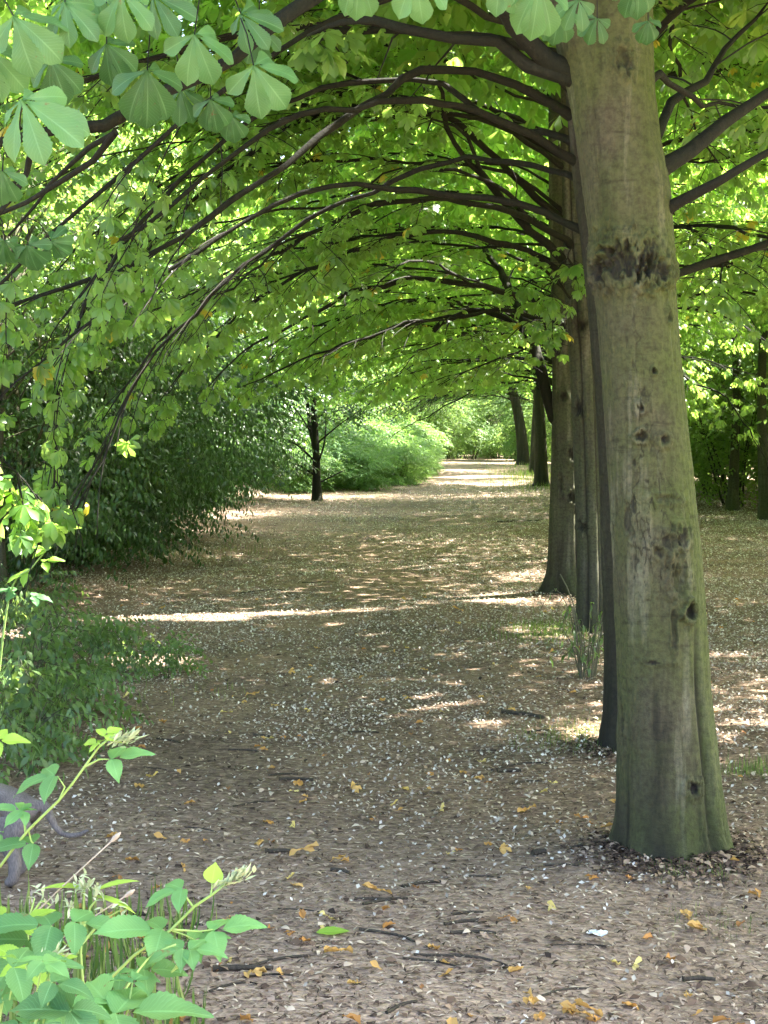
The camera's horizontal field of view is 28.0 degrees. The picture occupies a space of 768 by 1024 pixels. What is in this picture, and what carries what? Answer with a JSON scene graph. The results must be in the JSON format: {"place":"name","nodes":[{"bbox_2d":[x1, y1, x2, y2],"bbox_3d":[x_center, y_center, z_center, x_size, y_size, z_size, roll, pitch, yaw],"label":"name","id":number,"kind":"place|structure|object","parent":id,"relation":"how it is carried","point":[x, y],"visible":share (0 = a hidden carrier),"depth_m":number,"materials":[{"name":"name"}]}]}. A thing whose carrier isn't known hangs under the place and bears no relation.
{"place":"outdoors","nodes":[
{"label":"outdoors","id":0,"kind":"place"},
{"bbox_2d":[0,454,670,1023],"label":"path","id":1,"kind":"structure","parent":0,"point":[466,470],"depth_m":7.08,"materials":[{"name":"soil"}]},
{"bbox_2d":[0,783,88,886],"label":"cat","id":2,"kind":"object","parent":1,"relation":"on","point":[17,867],"visible":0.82,"depth_m":5.46},
{"bbox_2d":[0,726,154,870],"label":"bramble","id":3,"kind":"object","parent":1,"relation":"on","point":[31,850],"visible":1,"depth_m":2.41,"materials":[{"name":"plant"}]},
{"bbox_2d":[27,867,136,983],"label":"flowering herb","id":4,"kind":"object","parent":1,"relation":"on","point":[81,885],"visible":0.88,"depth_m":2.67,"materials":[{"name":"plant"}]},
{"bbox_2d":[40,832,120,908],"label":"dry stalk","id":5,"kind":"object","parent":4,"relation":"attached to","point":[115,837],"visible":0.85,"depth_m":2.67,"materials":[{"name":"plant"}]},
{"bbox_2d":[0,906,213,1023],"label":"bramble","id":6,"kind":"object","parent":1,"relation":"on","point":[40,958],"visible":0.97,"depth_m":2.10,"materials":[{"name":"plant"}]},
{"bbox_2d":[92,862,266,977],"bbox_3d":[-0.420,0.998,2.260,0.496,0.980,0.143,0,3,4],"label":"bramble","id":7,"kind":"object","parent":1,"relation":"on","point":[209,941],"visible":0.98,"depth_m":2.24,"materials":[{"name":"plant"}]},
{"bbox_2d":[212,964,273,971],"bbox_3d":[-0.419,1.358,4.583,0.181,0.022,0.022,0,3,-1],"label":"stick","id":8,"kind":"object","parent":1,"relation":"on","point":[236,967],"visible":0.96,"depth_m":4.58,"materials":[{"name":"wood"}]},
{"bbox_2d":[249,954,310,964],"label":"twig","id":9,"kind":"object","parent":1,"relation":"on","point":[280,958],"visible":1,"depth_m":4.67,"materials":[{"name":"wood"}]},
{"bbox_2d":[316,926,348,934],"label":"green leaf","id":10,"kind":"object","parent":1,"relation":"on","point":[332,930],"visible":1,"depth_m":4.91,"materials":[{"name":"plant"}]},
{"bbox_2d":[359,927,414,941],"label":"twig","id":11,"kind":"object","parent":1,"relation":"on","point":[385,932],"visible":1,"depth_m":4.92,"materials":[{"name":"wood"}]},
{"bbox_2d":[413,953,510,965],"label":"twig","id":12,"kind":"object","parent":1,"relation":"on","point":[457,955],"visible":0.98,"depth_m":4.70,"materials":[{"name":"wood"}]},
{"bbox_2d":[501,709,544,718],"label":"twig","id":13,"kind":"object","parent":1,"relation":"on","point":[506,711],"visible":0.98,"depth_m":9.09,"materials":[{"name":"wood"}]},
{"bbox_2d":[559,1000,593,1018],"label":"fallen leaf","id":14,"kind":"object","parent":1,"relation":"on","point":[567,1004],"visible":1,"depth_m":4.27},
{"bbox_2d":[0,452,767,1023],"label":"ground","id":15,"kind":"structure","parent":0,"point":[656,890],"depth_m":9.97,"materials":[{"name":"soil"}]},
{"bbox_2d":[0,577,66,629],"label":"nettle","id":16,"kind":"object","parent":15,"relation":"on","point":[20,599],"visible":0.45,"depth_m":13.03,"materials":[{"name":"green plant"}]},
{"bbox_2d":[0,297,68,483],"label":"dark shrub","id":17,"kind":"object","parent":15,"relation":"on","point":[58,331],"visible":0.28,"depth_m":14.72,"materials":[{"name":"green plant"}]},
{"bbox_2d":[0,655,80,732],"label":"nettle","id":18,"kind":"object","parent":15,"relation":"on","point":[8,669],"visible":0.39,"depth_m":8.34,"materials":[{"name":"green plant"}]},
{"bbox_2d":[0,506,81,670],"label":"bramble","id":19,"kind":"object","parent":15,"relation":"on","point":[23,575],"visible":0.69,"depth_m":8.36,"materials":[{"name":"plant"}]},
{"bbox_2d":[0,570,81,628],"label":"nettle","id":20,"kind":"object","parent":15,"relation":"on","point":[51,581],"visible":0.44,"depth_m":13.56,"materials":[{"name":"green plant"}]},
{"bbox_2d":[0,570,91,624],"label":"nettle","id":21,"kind":"object","parent":15,"relation":"on","point":[38,590],"visible":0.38,"depth_m":13.72,"materials":[{"name":"green plant"}]},
{"bbox_2d":[0,718,98,782],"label":"nettle","id":22,"kind":"object","parent":15,"relation":"on","point":[51,747],"visible":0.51,"depth_m":7.48,"materials":[{"name":"green plant"}]},
{"bbox_2d":[0,3,107,303],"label":"woodland tree","id":23,"kind":"object","parent":15,"relation":"on","point":[36,231],"visible":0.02,"depth_m":17.58,"materials":[{"name":"green plant"}]},
{"bbox_2d":[20,581,95,616],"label":"nettle","id":24,"kind":"object","parent":15,"relation":"on","point":[70,608],"visible":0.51,"depth_m":14.44,"materials":[{"name":"green plant"}]},
{"bbox_2d":[0,618,116,695],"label":"nettle","id":25,"kind":"object","parent":15,"relation":"on","point":[49,652],"visible":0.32,"depth_m":9.84,"materials":[{"name":"green plant"}]},
{"bbox_2d":[0,627,121,720],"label":"nettle","id":26,"kind":"object","parent":15,"relation":"on","point":[70,651],"visible":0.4,"depth_m":8.80,"materials":[{"name":"green plant"}]},
{"bbox_2d":[0,679,124,790],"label":"nettle","id":27,"kind":"object","parent":15,"relation":"on","point":[12,757],"visible":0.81,"depth_m":7.14,"materials":[{"name":"green plant"}]},
{"bbox_2d":[0,665,128,756],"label":"nettle","id":28,"kind":"object","parent":15,"relation":"on","point":[25,703],"visible":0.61,"depth_m":7.95,"materials":[{"name":"green plant"}]},
{"bbox_2d":[0,602,133,667],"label":"nettle","id":29,"kind":"object","parent":15,"relation":"on","point":[33,617],"visible":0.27,"depth_m":11.08,"materials":[{"name":"green plant"}]},
{"bbox_2d":[0,600,145,675],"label":"nettle","id":30,"kind":"object","parent":15,"relation":"on","point":[15,645],"visible":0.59,"depth_m":10.69,"materials":[{"name":"green plant"}]},
{"bbox_2d":[1,655,151,737],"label":"nettle","id":31,"kind":"object","parent":15,"relation":"on","point":[48,693],"visible":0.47,"depth_m":8.41,"materials":[{"name":"green plant"}]},
{"bbox_2d":[0,676,153,766],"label":"nettle","id":32,"kind":"object","parent":15,"relation":"on","point":[20,717],"visible":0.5,"depth_m":8.03,"materials":[{"name":"green plant"}]},
{"bbox_2d":[18,656,148,725],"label":"nettle","id":33,"kind":"object","parent":15,"relation":"on","point":[80,696],"visible":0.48,"depth_m":8.79,"materials":[{"name":"green plant"}]},
{"bbox_2d":[29,655,137,718],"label":"nettle","id":34,"kind":"object","parent":15,"relation":"on","point":[91,672],"visible":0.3,"depth_m":8.98,"materials":[{"name":"green plant"}]},
{"bbox_2d":[9,618,158,679],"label":"nettle","id":35,"kind":"object","parent":15,"relation":"on","point":[95,655],"visible":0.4,"depth_m":10.68,"materials":[{"name":"green plant"}]},
{"bbox_2d":[35,619,143,656],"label":"nettle","id":36,"kind":"object","parent":15,"relation":"on","point":[134,628],"visible":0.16,"depth_m":11.73,"materials":[{"name":"green plant"}]},
{"bbox_2d":[7,3,188,395],"bbox_3d":[-7.332,-4.397,22.547,9.205,10.023,9.061,0,3,-1],"label":"woodland tree","id":37,"kind":"object","parent":15,"relation":"on","point":[65,198],"visible":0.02,"depth_m":21.37,"materials":[{"name":"green plant"}]},
{"bbox_2d":[0,86,199,600],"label":"slender tree","id":38,"kind":"object","parent":15,"relation":"on","point":[3,388],"visible":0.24,"depth_m":15.33,"materials":[{"name":"green plant"}]},
{"bbox_2d":[10,97,198,253],"bbox_3d":[-5.201,-3.606,24.441,5.066,8.340,5.876,0,3,6],"label":"slender tree","id":39,"kind":"object","parent":15,"relation":"on","point":[108,179],"visible":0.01,"depth_m":24.28,"materials":[{"name":"green plant"}]},
{"bbox_2d":[0,249,213,605],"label":"dark shrub","id":40,"kind":"object","parent":15,"relation":"on","point":[13,560],"visible":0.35,"depth_m":16.34,"materials":[{"name":"green plant"}]},
{"bbox_2d":[47,619,169,673],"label":"nettle","id":41,"kind":"object","parent":15,"relation":"on","point":[103,638],"visible":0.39,"depth_m":10.88,"materials":[{"name":"green plant"}]},
{"bbox_2d":[0,206,223,559],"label":"dark shrub","id":42,"kind":"object","parent":15,"relation":"on","point":[24,447],"visible":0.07,"depth_m":18.38,"materials":[{"name":"green plant"}]},
{"bbox_2d":[0,4,238,586],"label":"slender tree","id":43,"kind":"object","parent":15,"relation":"on","point":[16,391],"visible":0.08,"depth_m":17.10,"materials":[{"name":"green plant"}]},
{"bbox_2d":[81,652,158,684],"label":"nettle","id":44,"kind":"object","parent":15,"relation":"on","point":[143,669],"visible":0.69,"depth_m":10.10,"materials":[{"name":"green plant"}]},
{"bbox_2d":[7,158,233,492],"bbox_3d":[-6.914,-2.189,21.269,9.096,5.983,9.425,1,3,20],"label":"dark shrub","id":45,"kind":"object","parent":15,"relation":"on","point":[92,381],"visible":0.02,"depth_m":19.61,"materials":[{"name":"green plant"}]},
{"bbox_2d":[82,627,204,682],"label":"nettle","id":46,"kind":"object","parent":15,"relation":"on","point":[126,659],"visible":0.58,"depth_m":10.50,"materials":[{"name":"green plant"}]},
{"bbox_2d":[1,15,292,507],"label":"woodland tree","id":47,"kind":"object","parent":15,"relation":"on","point":[92,190],"visible":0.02,"depth_m":21.04,"materials":[{"name":"green plant"}]},
{"bbox_2d":[0,16,306,486],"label":"woodland tree","id":48,"kind":"object","parent":15,"relation":"on","point":[99,182],"depth_m":25.20,"materials":[{"name":"green plant"}]},
{"bbox_2d":[3,296,310,575],"bbox_3d":[-4.097,-1.062,20.295,5.862,4.019,5.806,0,3,-11],"label":"dark shrub","id":49,"kind":"object","parent":15,"relation":"on","point":[192,438],"visible":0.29,"depth_m":19.76,"materials":[{"name":"green plant"}]},
{"bbox_2d":[104,623,217,678],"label":"nettle","id":50,"kind":"object","parent":15,"relation":"on","point":[174,641],"visible":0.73,"depth_m":10.76,"materials":[{"name":"green plant"}]},
{"bbox_2d":[31,314,302,547],"bbox_3d":[-4.501,-1.428,25.023,6.448,4.420,6.386,-1,3,-26],"label":"dark shrub","id":51,"kind":"object","parent":15,"relation":"on","point":[207,494],"visible":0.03,"depth_m":24.80,"materials":[{"name":"green plant"}]},
{"bbox_2d":[131,643,206,679],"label":"nettle","id":52,"kind":"object","parent":15,"relation":"on","point":[166,656],"visible":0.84,"depth_m":10.41,"materials":[{"name":"green plant"}]},
{"bbox_2d":[26,238,317,556],"bbox_3d":[-4.935,-1.815,22.683,7.796,5.129,8.079,-1,3,-19],"label":"dark shrub","id":53,"kind":"object","parent":15,"relation":"on","point":[270,414],"visible":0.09,"depth_m":22.19,"materials":[{"name":"green plant"}]},
{"bbox_2d":[120,268,336,517],"bbox_3d":[-5.282,-2.158,28.429,8.121,5.342,8.415,-2,3,-33],"label":"dark shrub","id":54,"kind":"object","parent":15,"relation":"on","point":[239,443],"visible":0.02,"depth_m":28.30,"materials":[{"name":"green plant"}]},
{"bbox_2d":[157,344,318,523],"bbox_3d":[-5.208,-1.767,31.628,6.448,4.420,6.386,-2,3,-41],"label":"dark shrub","id":55,"kind":"object","parent":15,"relation":"on","point":[258,439],"visible":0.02,"depth_m":31.31,"materials":[{"name":"green plant"}]},
{"bbox_2d":[186,346,309,506],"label":"dark shrub","id":56,"kind":"object","parent":15,"relation":"on","point":[281,453],"visible":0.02,"depth_m":38.90,"materials":[{"name":"green plant"}]},
{"bbox_2d":[212,313,320,479],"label":"dark shrub","id":57,"kind":"object","parent":15,"relation":"on","point":[301,440],"visible":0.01,"depth_m":42.34,"materials":[{"name":"green plant"}]},
{"bbox_2d":[192,310,342,509],"bbox_3d":[-5.812,-2.658,34.765,8.752,5.556,8.446,2,3,42],"label":"dark shrub","id":58,"kind":"object","parent":15,"relation":"on","point":[290,415],"depth_m":34.91,"materials":[{"name":"green plant"}]},
{"bbox_2d":[262,439,358,493],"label":"bramble bush","id":59,"kind":"object","parent":15,"relation":"on","point":[301,487],"visible":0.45,"depth_m":44.42,"materials":[{"name":"green plant"}]},
{"bbox_2d":[231,298,408,500],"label":"tree","id":60,"kind":"object","parent":15,"relation":"on","point":[312,425],"visible":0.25,"depth_m":40.41,"materials":[{"name":"green plant"}]},
{"bbox_2d":[282,424,369,489],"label":"bramble bush","id":61,"kind":"object","parent":15,"relation":"on","point":[332,447],"visible":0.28,"depth_m":45.54,"materials":[{"name":"green plant"}]},
{"bbox_2d":[252,396,417,487],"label":"bramble bush","id":62,"kind":"object","parent":15,"relation":"on","point":[351,432],"visible":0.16,"depth_m":46.78,"materials":[{"name":"green plant"}]},
{"bbox_2d":[294,279,412,419],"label":"woodland tree","id":63,"kind":"object","parent":15,"relation":"on","point":[387,404],"depth_m":69.21,"materials":[{"name":"green plant"}]},
{"bbox_2d":[321,442,413,491],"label":"bramble bush","id":64,"kind":"object","parent":15,"relation":"on","point":[367,483],"visible":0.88,"depth_m":45.19,"materials":[{"name":"green plant"}]},
{"bbox_2d":[327,408,420,470],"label":"bramble bush","id":65,"kind":"object","parent":15,"relation":"on","point":[375,435],"visible":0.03,"depth_m":49.33,"materials":[{"name":"green plant"}]},
{"bbox_2d":[0,0,767,862],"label":"chestnut tree","id":66,"kind":"object","parent":15,"relation":"on","point":[670,800],"visible":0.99,"depth_m":5.74,"materials":[{"name":"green plant"}]},
{"bbox_2d":[0,0,767,632],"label":"chestnut tree","id":67,"kind":"object","parent":15,"relation":"on","point":[244,166],"visible":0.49,"depth_m":12.49,"materials":[{"name":"green plant"}]},
{"bbox_2d":[0,0,767,751],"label":"chestnut tree","id":68,"kind":"object","parent":15,"relation":"on","point":[94,292],"visible":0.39,"depth_m":8.08,"materials":[{"name":"green plant"}]},
{"bbox_2d":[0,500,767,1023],"bbox_3d":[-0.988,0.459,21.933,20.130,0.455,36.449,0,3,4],"label":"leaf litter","id":69,"kind":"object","parent":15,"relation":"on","point":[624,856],"visible":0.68,"depth_m":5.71,"materials":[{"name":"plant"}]},
{"bbox_2d":[0,0,767,597],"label":"chestnut tree","id":70,"kind":"object","parent":15,"relation":"on","point":[562,538],"visible":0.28,"depth_m":15.84,"materials":[{"name":"green plant"}]},
{"bbox_2d":[0,481,767,1023],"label":"petals","id":71,"kind":"object","parent":15,"relation":"on","point":[512,585],"visible":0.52,"depth_m":13.56,"materials":[{"name":"plant"}]},
{"bbox_2d":[0,461,767,1023],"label":"grass","id":72,"kind":"structure","parent":15,"relation":"on","point":[100,963],"depth_m":4.92,"materials":[{"name":"plant"}]},
{"bbox_2d":[339,427,431,484],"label":"bramble bush","id":73,"kind":"object","parent":15,"relation":"on","point":[374,448],"visible":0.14,"depth_m":48.52,"materials":[{"name":"green plant"}]},
{"bbox_2d":[343,399,427,432],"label":"bramble bush","id":74,"kind":"object","parent":15,"relation":"on","point":[372,417],"visible":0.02,"depth_m":61.85,"materials":[{"name":"green plant"}]},
{"bbox_2d":[358,410,413,439],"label":"bramble bush","id":75,"kind":"object","parent":15,"relation":"on","point":[388,430],"visible":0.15,"depth_m":59.56,"materials":[{"name":"green plant"}]},
{"bbox_2d":[367,439,437,485],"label":"bramble bush","id":76,"kind":"object","parent":15,"relation":"on","point":[421,463],"visible":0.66,"depth_m":48.15,"materials":[{"name":"green plant"}]},
{"bbox_2d":[384,415,437,445],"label":"bramble bush","id":77,"kind":"object","parent":15,"relation":"on","point":[418,431],"visible":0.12,"depth_m":63.50,"materials":[{"name":"green plant"}]},
{"bbox_2d":[376,412,453,460],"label":"bramble bush","id":78,"kind":"object","parent":15,"relation":"on","point":[433,434],"visible":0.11,"depth_m":69.47,"materials":[{"name":"green plant"}]},
{"bbox_2d":[400,439,438,477],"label":"bramble bush","id":79,"kind":"object","parent":15,"relation":"on","point":[429,453],"visible":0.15,"depth_m":51.88,"materials":[{"name":"green plant"}]},
{"bbox_2d":[405,434,447,474],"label":"bramble bush","id":80,"kind":"object","parent":15,"relation":"on","point":[437,449],"visible":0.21,"depth_m":55.62,"materials":[{"name":"green plant"}]},
{"bbox_2d":[378,374,480,458],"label":"sunlit bush","id":81,"kind":"object","parent":15,"relation":"on","point":[440,424],"visible":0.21,"depth_m":78.93,"materials":[{"name":"green plant"}]},
{"bbox_2d":[92,35,767,478],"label":"chestnut tree","id":82,"kind":"object","parent":15,"relation":"on","point":[304,343],"visible":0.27,"depth_m":20.23,"materials":[{"name":"green plant"}]},
{"bbox_2d":[392,388,493,458],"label":"sunlit bush","id":83,"kind":"object","parent":15,"relation":"on","point":[467,439],"visible":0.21,"depth_m":81.13,"materials":[{"name":"green plant"}]},
{"bbox_2d":[381,343,551,464],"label":"chestnut tree","id":84,"kind":"object","parent":15,"relation":"on","point":[521,442],"visible":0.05,"depth_m":64.47,"materials":[{"name":"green plant"}]},
{"bbox_2d":[403,349,531,460],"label":"chestnut tree","id":85,"kind":"object","parent":15,"relation":"on","point":[473,397],"visible":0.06,"depth_m":76.09,"materials":[{"name":"green plant"}]},
{"bbox_2d":[432,398,509,458],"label":"sunlit bush","id":86,"kind":"object","parent":15,"relation":"on","point":[474,453],"visible":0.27,"depth_m":83.73,"materials":[{"name":"green plant"}]},
{"bbox_2d":[453,400,511,458],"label":"sunlit bush","id":87,"kind":"object","parent":15,"relation":"on","point":[499,455],"visible":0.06,"depth_m":87.39,"materials":[{"name":"green plant"}]},
{"bbox_2d":[211,96,767,425],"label":"chestnut tree","id":88,"kind":"object","parent":15,"relation":"on","point":[417,372],"visible":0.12,"depth_m":26.57,"materials":[{"name":"green plant"}]},
{"bbox_2d":[458,396,528,458],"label":"sunlit bush","id":89,"kind":"object","parent":15,"relation":"on","point":[487,429],"visible":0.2,"depth_m":82.41,"materials":[{"name":"green plant"}]},
{"bbox_2d":[453,385,550,459],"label":"sunlit bush","id":90,"kind":"object","parent":15,"relation":"on","point":[489,403],"visible":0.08,"depth_m":78.27,"materials":[{"name":"green plant"}]},
{"bbox_2d":[490,403,531,460],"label":"sunlit bush","id":91,"kind":"object","parent":15,"relation":"on","point":[515,454],"visible":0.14,"depth_m":73.95,"materials":[{"name":"green plant"}]},
{"bbox_2d":[483,365,551,460],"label":"sunlit bush","id":92,"kind":"object","parent":15,"relation":"on","point":[508,421],"visible":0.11,"depth_m":71.76,"materials":[{"name":"green plant"}]},
{"bbox_2d":[278,136,767,443],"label":"chestnut tree","id":93,"kind":"object","parent":15,"relation":"on","point":[397,393],"visible":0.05,"depth_m":32.28,"materials":[{"name":"green plant"}]},
{"bbox_2d":[510,396,551,462],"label":"sunlit bush","id":94,"kind":"object","parent":15,"relation":"on","point":[548,434],"visible":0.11,"depth_m":65.66,"materials":[{"name":"green plant"}]},
{"bbox_2d":[358,315,730,486],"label":"chestnut tree","id":95,"kind":"object","parent":15,"relation":"on","point":[540,462],"visible":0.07,"depth_m":47.58,"materials":[{"name":"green plant"}]},
{"bbox_2d":[365,346,729,473],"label":"chestnut tree","id":96,"kind":"object","parent":15,"relation":"on","point":[532,456],"visible":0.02,"depth_m":55.54,"materials":[{"name":"green plant"}]},
{"bbox_2d":[328,268,767,430],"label":"chestnut tree","id":97,"kind":"object","parent":15,"relation":"on","point":[524,353],"visible":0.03,"depth_m":39.23,"materials":[{"name":"green plant"}]},
{"bbox_2d":[537,574,603,679],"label":"withered weed","id":98,"kind":"object","parent":15,"relation":"on","point":[583,671],"visible":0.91,"depth_m":10.33,"materials":[{"name":"green plant"}]},
{"bbox_2d":[682,976,715,980],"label":"twig","id":99,"kind":"object","parent":15,"relation":"on","point":[688,978],"visible":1,"depth_m":4.60,"materials":[{"name":"wood"}]},
{"bbox_2d":[680,311,767,509],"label":"hazel shrub","id":100,"kind":"object","parent":15,"relation":"on","point":[712,463],"visible":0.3,"depth_m":36.91,"materials":[{"name":"green plant"}]},
{"bbox_2d":[680,319,767,503],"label":"understorey shrub","id":101,"kind":"object","parent":15,"relation":"on","point":[748,439],"visible":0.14,"depth_m":37.03,"materials":[{"name":"green plant"}]},
{"bbox_2d":[680,325,767,497],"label":"understorey shrub","id":102,"kind":"object","parent":15,"relation":"on","point":[701,484],"visible":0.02,"depth_m":41.77,"materials":[{"name":"green plant"}]},
{"bbox_2d":[692,310,767,519],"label":"woodland tree","id":103,"kind":"object","parent":15,"relation":"on","point":[762,511],"visible":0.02,"depth_m":32.39,"materials":[{"name":"brown plant"}]},
{"bbox_2d":[725,327,740,510],"bbox_3d":[7.885,-6.551,36.133,9.375,13.306,8.083,0,3,9],"label":"woodland tree","id":104,"kind":"object","parent":15,"relation":"on","point":[732,502],"visible":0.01,"depth_m":35.99,"materials":[{"name":"brown plant"}]},
{"bbox_2d":[727,310,767,459],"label":"woodland tree","id":105,"kind":"object","parent":15,"relation":"on","point":[750,362],"visible":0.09,"depth_m":34.80,"materials":[{"name":"green plant"}]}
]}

